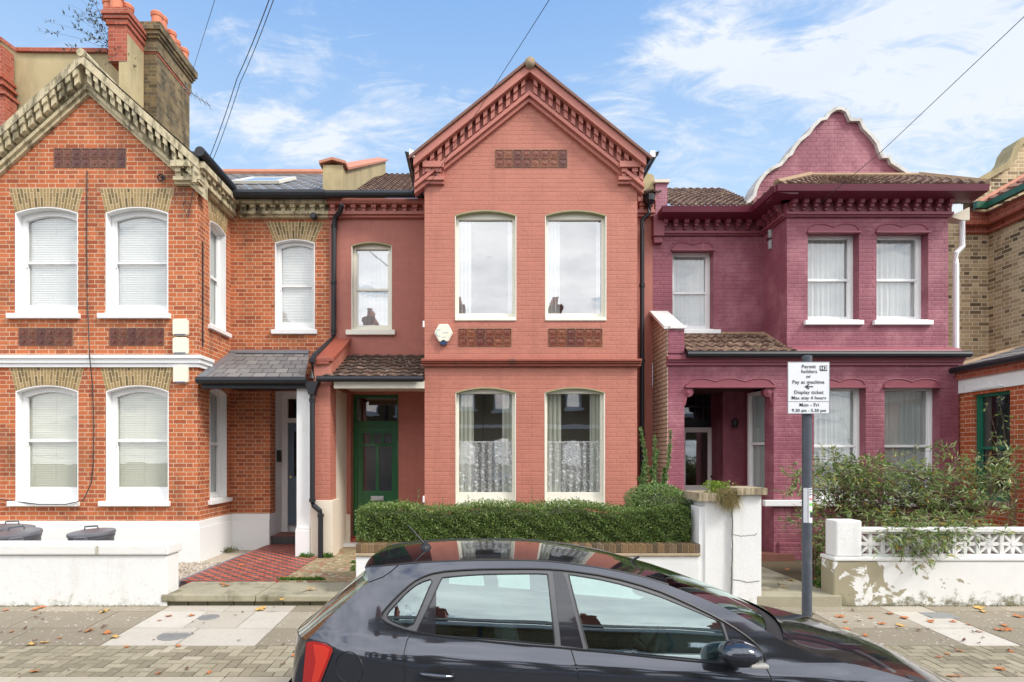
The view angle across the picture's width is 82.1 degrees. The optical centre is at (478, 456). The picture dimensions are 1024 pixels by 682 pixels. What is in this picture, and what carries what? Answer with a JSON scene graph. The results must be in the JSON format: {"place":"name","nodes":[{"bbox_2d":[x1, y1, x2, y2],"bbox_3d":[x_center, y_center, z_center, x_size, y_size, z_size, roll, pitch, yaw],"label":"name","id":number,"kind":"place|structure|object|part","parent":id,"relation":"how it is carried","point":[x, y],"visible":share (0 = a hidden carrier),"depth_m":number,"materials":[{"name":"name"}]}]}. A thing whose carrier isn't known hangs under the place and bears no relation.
{"place":"outdoors","nodes":[
{"label":"outdoors","id":0,"kind":"place"},
{"bbox_2d":[181,544,316,585],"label":"tiled path","id":1,"kind":"structure","parent":0,"point":[278,561],"depth_m":9.05,"materials":[{"name":"red tile"}]},
{"bbox_2d":[179,552,246,586],"bbox_3d":[-4.150,1.809,9.080,0.104,0.202,2.840,0,0,0],"label":"path edging","id":2,"kind":"object","parent":1,"relation":"on","point":[207,569],"visible":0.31,"depth_m":8.95,"materials":[{"name":"grey stone"}]},
{"bbox_2d":[296,552,334,557],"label":"pier weeds","id":3,"kind":"object","parent":1,"relation":"on","point":[325,555],"visible":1,"depth_m":9.99,"materials":[{"name":"green plant"}]},
{"bbox_2d":[279,547,355,581],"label":"worn path","id":4,"kind":"structure","parent":0,"point":[337,567],"depth_m":8.93,"materials":[{"name":"stone"}]},
{"bbox_2d":[277,575,325,580],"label":"step weeds","id":5,"kind":"object","parent":4,"relation":"on","point":[292,578],"visible":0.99,"depth_m":8.16,"materials":[{"name":"green plant"}]},
{"bbox_2d":[0,627,1023,677],"bbox_3d":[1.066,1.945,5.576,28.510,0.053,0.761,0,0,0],"label":"block paving","id":6,"kind":"structure","parent":0,"point":[969,661],"depth_m":5.54,"materials":[{"name":"grey concrete"}]},
{"bbox_2d":[144,646,204,660],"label":"pale block paving","id":7,"kind":"structure","parent":6,"relation":"on","point":[168,649],"depth_m":5.78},
{"bbox_2d":[168,601,342,605],"bbox_3d":[-2.653,1.883,7.675,2.494,0.153,0.650,0,0,0],"label":"riser course","id":8,"kind":"object","parent":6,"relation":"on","point":[255,603],"visible":0.12,"depth_m":7.35,"materials":[{"name":"stone"}]},
{"bbox_2d":[161,582,355,601],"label":"entrance slab","id":9,"kind":"structure","parent":8,"relation":"on","point":[247,591],"depth_m":7.46,"materials":[{"name":"concrete"}]},
{"bbox_2d":[0,605,1023,645],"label":"pavement","id":10,"kind":"structure","parent":0,"point":[67,624],"depth_m":6.65,"materials":[{"name":"concrete"}]},
{"bbox_2d":[787,355,829,617],"bbox_3d":[3.637,0.406,6.533,0.464,3.068,0.138,0,0,0],"label":"parking sign","id":11,"kind":"object","parent":10,"relation":"on","point":[808,387],"visible":1,"depth_m":6.47,"materials":[{"name":"grey metal"}]},
{"bbox_2d":[0,0,1023,213],"label":"sky","id":12,"kind":"structure","parent":0,"point":[722,90],"materials":[{"name":"blue"}]},
{"bbox_2d":[100,606,1019,645],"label":"pale pavement","id":13,"kind":"structure","parent":0,"point":[250,626],"depth_m":6.52,"materials":[{"name":"concrete"}]},
{"bbox_2d":[157,631,191,640],"bbox_3d":[-3.241,1.907,6.269,0.340,0.015,0.340,0,0,0],"label":"manhole cover","id":14,"kind":"object","parent":13,"relation":"on","point":[168,636],"visible":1,"depth_m":6.22,"materials":[{"name":"grey metal"}]},
{"bbox_2d":[198,614,218,619],"bbox_3d":[-3.159,1.880,6.877,0.230,0.015,0.230,0,0,0],"label":"manhole cover","id":15,"kind":"object","parent":13,"relation":"on","point":[209,617],"visible":1,"depth_m":6.84,"materials":[{"name":"grey metal"}]},
{"bbox_2d":[918,612,960,618],"bbox_3d":[5.447,1.890,6.950,0.340,0.040,0.240,0,0,0],"label":"access cover","id":16,"kind":"object","parent":13,"relation":"on","point":[937,614],"visible":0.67,"depth_m":6.92,"materials":[{"name":"grey metal"}]},
{"bbox_2d":[289,525,953,681],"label":"parked car","id":17,"kind":"object","parent":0,"point":[407,612],"visible":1,"depth_m":3.39,"materials":[{"name":"grey paint"}]},
{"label":"rear window","id":18,"kind":"part","parent":17,"relation":"part of","materials":[{"name":"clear glass"}]},
{"bbox_3d":[0.080,1.496,4.806,0.973,0.818,0.051,0,0,0],"label":"door","id":19,"kind":"part","parent":17,"relation":"part of","materials":[{"name":"grey paint"}]},
{"bbox_3d":[0.080,1.448,3.171,0.973,0.817,0.099,0,-2,0],"label":"door","id":20,"kind":"part","parent":17,"relation":"part of","materials":[{"name":"grey paint"}]},
{"bbox_3d":[1.128,1.539,4.816,1.185,0.732,0.038,0,0,0],"label":"door","id":21,"kind":"part","parent":17,"relation":"part of","materials":[{"name":"grey paint"}]},
{"bbox_3d":[1.128,1.491,3.181,1.185,0.730,0.062,0,0,0],"label":"door","id":22,"kind":"part","parent":17,"relation":"part of","materials":[{"name":"grey paint"}]},
{"bbox_2d":[761,560,820,587],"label":"garden soil","id":23,"kind":"structure","parent":0,"point":[794,571],"depth_m":9.33,"materials":[{"name":"brown soil"}]},
{"bbox_2d":[794,517,826,580],"bbox_3d":[4.580,1.259,8.040,0.473,0.905,0.443,0,0,0],"label":"garden shrub","id":24,"kind":"object","parent":23,"relation":"on","point":[819,546],"visible":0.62,"depth_m":7.99,"materials":[{"name":"green plant"}]},
{"bbox_2d":[812,563,820,587],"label":"path weeds","id":25,"kind":"object","parent":23,"relation":"on","point":[818,583],"visible":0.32,"depth_m":8.13,"materials":[{"name":"green plant"}]},
{"bbox_2d":[650,106,990,560],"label":"terraced house","id":26,"kind":"structure","parent":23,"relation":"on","point":[848,279],"depth_m":10.24,"materials":[{"name":"purple paint"}]},
{"bbox_2d":[673,253,720,333],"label":"window","id":27,"kind":"structure","parent":26,"relation":"in","point":[691,271],"depth_m":11.14,"materials":[{"name":"glass"}]},
{"bbox_2d":[684,427,711,490],"bbox_3d":[4.390,0.555,11.799,0.635,2.291,0.078,0,0,0],"label":"door","id":28,"kind":"structure","parent":26,"relation":"in","point":[697,440],"depth_m":11.82,"materials":[{"name":"white paint"}]},
{"bbox_2d":[747,391,764,487],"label":"window","id":29,"kind":"structure","parent":26,"relation":"in","point":[755,402],"depth_m":10.83,"materials":[{"name":"glass"}]},
{"bbox_2d":[766,229,771,249],"bbox_3d":[5.280,-3.941,10.661,0.102,0.385,0.179,0,0,0],"label":"cable insulator","id":30,"kind":"object","parent":26,"relation":"attached to","point":[769,234],"visible":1,"depth_m":10.59,"materials":[{"name":"grey ceramic"}]},
{"bbox_2d":[811,17,1023,210],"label":"overhead cable","id":31,"kind":"object","parent":30,"relation":"attached to","point":[925,109],"visible":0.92,"depth_m":8.14,"materials":[{"name":"black rubber"}]},
{"bbox_2d":[804,236,863,324],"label":"window","id":32,"kind":"structure","parent":26,"relation":"in","point":[830,258],"depth_m":10.31,"materials":[{"name":"white paint"}]},
{"bbox_2d":[813,388,865,499],"bbox_3d":[6.185,-0.202,10.176,0.908,1.996,0.313,0,0,0],"label":"window","id":33,"kind":"structure","parent":26,"relation":"in","point":[840,428],"depth_m":10.31,"materials":[{"name":"glass"}]},
{"bbox_2d":[872,236,933,324],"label":"window","id":34,"kind":"structure","parent":26,"relation":"in","point":[898,257],"depth_m":10.31,"materials":[{"name":"white paint"}]},
{"bbox_2d":[884,388,935,499],"bbox_3d":[7.423,-0.202,10.176,0.967,1.996,0.313,0,0,0],"label":"window","id":35,"kind":"structure","parent":26,"relation":"in","point":[907,411],"depth_m":10.31,"materials":[{"name":"glass"}]},
{"bbox_2d":[773,439,1023,574],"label":"arching shrub","id":36,"kind":"object","parent":23,"relation":"on","point":[887,515],"visible":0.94,"depth_m":8.12,"materials":[{"name":"green plant"}]},
{"bbox_2d":[982,396,1023,526],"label":"climbing plant","id":37,"kind":"object","parent":23,"relation":"on","point":[1014,496],"visible":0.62,"depth_m":8.60,"materials":[{"name":"green plant"}]},
{"bbox_2d":[757,566,841,607],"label":"garden path","id":38,"kind":"structure","parent":0,"point":[775,594],"depth_m":7.35,"materials":[{"name":"concrete"}]},
{"bbox_2d":[948,137,1023,552],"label":"terraced house","id":39,"kind":"structure","parent":0,"point":[990,371],"depth_m":10.78,"materials":[{"name":"brown brick"}]},
{"bbox_2d":[973,391,1012,507],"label":"window","id":40,"kind":"structure","parent":39,"relation":"in","point":[984,420],"depth_m":9.52,"materials":[{"name":"green paint"}]},
{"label":"ground","id":41,"kind":"structure","parent":0,"visible":0},
{"bbox_2d":[0,541,181,605],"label":"garden wall","id":42,"kind":"structure","parent":41,"relation":"on","point":[88,573],"depth_m":7.32,"materials":[{"name":"white paint"}]},
{"bbox_2d":[0,48,328,561],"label":"terraced house","id":43,"kind":"structure","parent":41,"relation":"on","point":[210,459],"depth_m":10.13,"materials":[{"name":"orange brick"}]},
{"bbox_2d":[6,207,80,318],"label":"window","id":44,"kind":"structure","parent":43,"relation":"in","point":[46,238],"depth_m":10.29,"materials":[{"name":"white paint"}]},
{"bbox_2d":[7,385,79,505],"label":"window","id":45,"kind":"structure","parent":43,"relation":"in","point":[46,415],"depth_m":10.29,"materials":[{"name":"white glass"}]},
{"bbox_2d":[0,170,94,504],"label":"wall cable","id":46,"kind":"object","parent":43,"relation":"attached to","point":[89,360],"depth_m":10.03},
{"bbox_2d":[0,0,197,148],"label":"chimney wall","id":47,"kind":"structure","parent":43,"relation":"on","point":[155,79],"depth_m":11.95,"materials":[{"name":"beige brick"}]},
{"bbox_2d":[38,0,135,68],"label":"wall buddleia","id":48,"kind":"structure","parent":47,"relation":"attached to","point":[100,25],"depth_m":11.49,"materials":[{"name":"green plant"}]},
{"bbox_2d":[181,84,210,108],"bbox_3d":[-6.189,-7.878,12.800,0.959,0.706,0.258,0,0,25],"label":"tv aerial","id":49,"kind":"object","parent":47,"relation":"attached to","point":[195,95],"visible":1,"depth_m":12.78,"materials":[{"name":"grey paint"}]},
{"bbox_2d":[191,0,214,74],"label":"overhead cable","id":50,"kind":"object","parent":47,"relation":"attached to","point":[203,35],"visible":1,"depth_m":9.98,"materials":[{"name":"black rubber"}]},
{"bbox_2d":[97,207,170,318],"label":"window","id":51,"kind":"structure","parent":43,"relation":"in","point":[131,233],"depth_m":10.29,"materials":[{"name":"white paint"}]},
{"bbox_2d":[98,385,170,505],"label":"window","id":52,"kind":"structure","parent":43,"relation":"in","point":[132,433],"depth_m":10.29,"materials":[{"name":"glass"}]},
{"bbox_2d":[157,174,164,181],"bbox_3d":[-5.424,-4.766,10.044,0.132,0.129,0.052,0,0,0],"label":"wall hook ring","id":53,"kind":"object","parent":43,"relation":"attached to","point":[163,177],"depth_m":10.02,"materials":[{"name":"black metal"}]},
{"bbox_2d":[173,366,188,382],"bbox_3d":[-5.080,-1.402,10.030,0.246,0.291,0.077,0,0,0],"label":"alarm box","id":54,"kind":"object","parent":43,"relation":"attached to","point":[180,374],"visible":1,"depth_m":9.99,"materials":[{"name":"beige plastic"}]},
{"bbox_2d":[173,319,188,335],"bbox_3d":[-5.083,-2.208,10.030,0.254,0.284,0.077,0,0,0],"label":"alarm box","id":55,"kind":"object","parent":43,"relation":"attached to","point":[180,327],"visible":1,"depth_m":9.99,"materials":[{"name":"beige plastic"}]},
{"bbox_2d":[173,337,188,353],"bbox_3d":[-5.083,-1.895,10.030,0.254,0.284,0.077,0,0,0],"label":"alarm box","id":56,"kind":"object","parent":43,"relation":"attached to","point":[180,345],"visible":1,"depth_m":9.99,"materials":[{"name":"beige plastic"}]},
{"bbox_2d":[183,189,193,216],"bbox_3d":[-4.949,-4.388,10.040,0.211,0.598,0.012,0,0,0],"label":"corner cable","id":57,"kind":"object","parent":43,"relation":"attached to","point":[189,204],"visible":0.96,"depth_m":10.04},
{"bbox_2d":[155,221,231,337],"bbox_3d":[-5.251,-3.305,10.870,1.020,2.048,0.859,0,0,0],"label":"window","id":58,"kind":"structure","parent":43,"relation":"in","point":[217,324],"depth_m":11.13,"materials":[{"name":"white paint"}]},
{"bbox_2d":[155,389,232,504],"bbox_3d":[-5.251,-0.222,10.889,1.020,2.159,0.898,0,0,0],"label":"window","id":59,"kind":"structure","parent":43,"relation":"in","point":[218,398],"depth_m":11.17,"materials":[{"name":"white paint"}]},
{"bbox_2d":[202,242,203,346],"bbox_3d":[-4.791,-2.823,10.213,0.024,1.831,0.021,0,0,0],"label":"conduit","id":60,"kind":"object","parent":43,"relation":"attached to","point":[202,294],"visible":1,"depth_m":10.21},
{"bbox_2d":[210,0,268,155],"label":"overhead cable","id":61,"kind":"object","parent":43,"relation":"attached to","point":[240,71],"visible":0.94,"depth_m":8.70,"materials":[{"name":"black rubber"}]},
{"bbox_2d":[213,0,273,158],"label":"overhead cable","id":62,"kind":"object","parent":43,"relation":"attached to","point":[245,71],"visible":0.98,"depth_m":8.53,"materials":[{"name":"black rubber"}]},
{"bbox_2d":[288,423,296,524],"bbox_3d":[-3.564,0.352,12.107,0.727,2.097,0.095,0,0,0],"label":"door","id":63,"kind":"structure","parent":43,"relation":"in","point":[292,427],"depth_m":12.11,"materials":[{"name":"blue paint"}]},
{"bbox_2d":[271,239,317,333],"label":"window","id":64,"kind":"structure","parent":43,"relation":"in","point":[294,258],"depth_m":11.61,"materials":[{"name":"white glass"}]},
{"bbox_2d":[310,212,317,220],"bbox_3d":[-3.152,-4.598,11.270,0.130,0.127,0.200,0,0,0],"label":"security light","id":65,"kind":"object","parent":43,"relation":"attached to","point":[313,216],"visible":1,"depth_m":11.18,"materials":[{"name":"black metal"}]},
{"bbox_2d":[179,550,252,579],"bbox_3d":[-9.095,1.933,9.585,9.810,0.255,3.970,0,0,0],"label":"gravel bed","id":66,"kind":"object","parent":41,"relation":"on","point":[225,556],"depth_m":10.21,"materials":[{"name":"beige gravel"}]},
{"bbox_2d":[0,520,35,530],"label":"dustbin","id":67,"kind":"object","parent":66,"relation":"on","point":[4,527],"visible":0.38,"depth_m":9.14,"materials":[{"name":"grey plastic"}]},
{"bbox_2d":[0,525,42,540],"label":"dustbin","id":68,"kind":"object","parent":66,"relation":"on","point":[27,534],"visible":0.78,"depth_m":8.39,"materials":[{"name":"grey plastic"}]},
{"bbox_2d":[66,525,115,540],"bbox_3d":[-5.588,1.402,8.501,0.610,0.812,0.660,-3,3,-8],"label":"dustbin","id":69,"kind":"object","parent":66,"relation":"on","point":[99,534],"visible":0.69,"depth_m":8.35,"materials":[{"name":"grey plastic"}]},
{"bbox_2d":[220,546,238,552],"bbox_3d":[-4.928,1.739,10.971,0.963,0.172,0.500,0,0,-41],"label":"gravel plant","id":70,"kind":"object","parent":66,"relation":"on","point":[230,549],"visible":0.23,"depth_m":11.03,"materials":[{"name":"green plant"}]},
{"bbox_2d":[305,57,661,557],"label":"terraced house","id":71,"kind":"structure","parent":41,"relation":"on","point":[511,246],"depth_m":10.08,"materials":[{"name":"paint"}]},
{"bbox_2d":[346,242,395,334],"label":"window","id":72,"kind":"structure","parent":71,"relation":"in","point":[371,262],"depth_m":11.58,"materials":[{"name":"glass"}]},
{"bbox_2d":[358,427,396,522],"bbox_3d":[-2.010,0.510,11.685,0.788,2.200,0.070,0,0,0],"label":"door","id":73,"kind":"structure","parent":71,"relation":"in","point":[377,446],"depth_m":11.68,"materials":[{"name":"green wood"}]},
{"bbox_2d":[435,324,452,345],"bbox_3d":[-0.597,-2.082,10.031,0.314,0.360,0.075,0,0,0],"label":"alarm box","id":74,"kind":"object","parent":71,"relation":"attached to","point":[443,333],"visible":1,"depth_m":10.00,"materials":[{"name":"beige plastic"}]},
{"bbox_2d":[455,210,515,320],"bbox_3d":[0.123,-3.304,10.535,1.152,1.950,0.970,0,0,0],"label":"window","id":75,"kind":"structure","parent":71,"relation":"in","point":[485,240],"depth_m":10.78,"materials":[{"name":"glass"}]},
{"bbox_2d":[455,387,515,505],"bbox_3d":[0.123,-0.186,10.542,1.137,2.114,0.980,0,0,0],"label":"window","id":76,"kind":"structure","parent":71,"relation":"in","point":[485,417],"depth_m":10.27,"materials":[{"name":"glass"}]},
{"bbox_2d":[423,0,548,192],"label":"overhead cable","id":77,"kind":"object","parent":71,"relation":"attached to","point":[491,90],"visible":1,"depth_m":8.84,"materials":[{"name":"black rubber"}]},
{"bbox_2d":[545,387,604,506],"bbox_3d":[1.652,-0.186,10.542,1.137,2.114,0.980,0,0,0],"label":"window","id":78,"kind":"structure","parent":71,"relation":"in","point":[574,416],"depth_m":10.27,"materials":[{"name":"white glass"}]},
{"bbox_2d":[545,210,606,320],"bbox_3d":[1.667,-3.304,10.535,1.152,1.950,0.970,0,0,0],"label":"window","id":79,"kind":"structure","parent":71,"relation":"in","point":[575,240],"depth_m":10.69,"materials":[{"name":"white glass"}]},
{"bbox_2d":[0,677,1023,681],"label":"kerb","id":80,"kind":"structure","parent":41,"relation":"on","point":[287,679],"depth_m":5.11,"materials":[{"name":"concrete"}]},
{"bbox_2d":[355,542,700,600],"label":"garden wall","id":81,"kind":"structure","parent":41,"relation":"on","point":[681,558],"depth_m":7.32,"materials":[{"name":"white paint"}]},
{"bbox_2d":[350,559,355,571],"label":"wall weeds","id":82,"kind":"object","parent":81,"relation":"attached to","point":[352,567],"depth_m":9.09,"materials":[{"name":"green plant"}]},
{"bbox_2d":[354,487,691,542],"bbox_3d":[0.565,0.764,7.895,4.320,0.747,0.971,0,0,0],"label":"hedge","id":83,"kind":"object","parent":81,"relation":"on","point":[562,522],"visible":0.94,"depth_m":7.50,"materials":[{"name":"green plant"}]},
{"bbox_2d":[681,486,766,602],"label":"gate pier","id":84,"kind":"structure","parent":41,"relation":"on","point":[729,542],"depth_m":7.28,"materials":[{"name":"white paint"}]},
{"bbox_2d":[698,480,742,512],"bbox_3d":[3.032,0.496,7.329,0.500,0.416,0.338,0,0,0],"label":"grass tuft","id":85,"kind":"object","parent":84,"relation":"on","point":[729,500],"visible":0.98,"depth_m":7.23,"materials":[{"name":"green plant"}]},
{"bbox_2d":[820,519,1023,605],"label":"garden wall","id":86,"kind":"structure","parent":41,"relation":"on","point":[852,573],"depth_m":7.32,"materials":[{"name":"white paint"}]},
{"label":"hedge bed","id":87,"kind":"structure","parent":0,"visible":0},
{"bbox_2d":[623,427,692,541],"bbox_3d":[2.485,0.433,8.054,1.095,1.748,1.170,0,0,0],"label":"shrub","id":88,"kind":"object","parent":87,"relation":"on","point":[652,493],"visible":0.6,"depth_m":8.11,"materials":[{"name":"green plant"}]}
]}

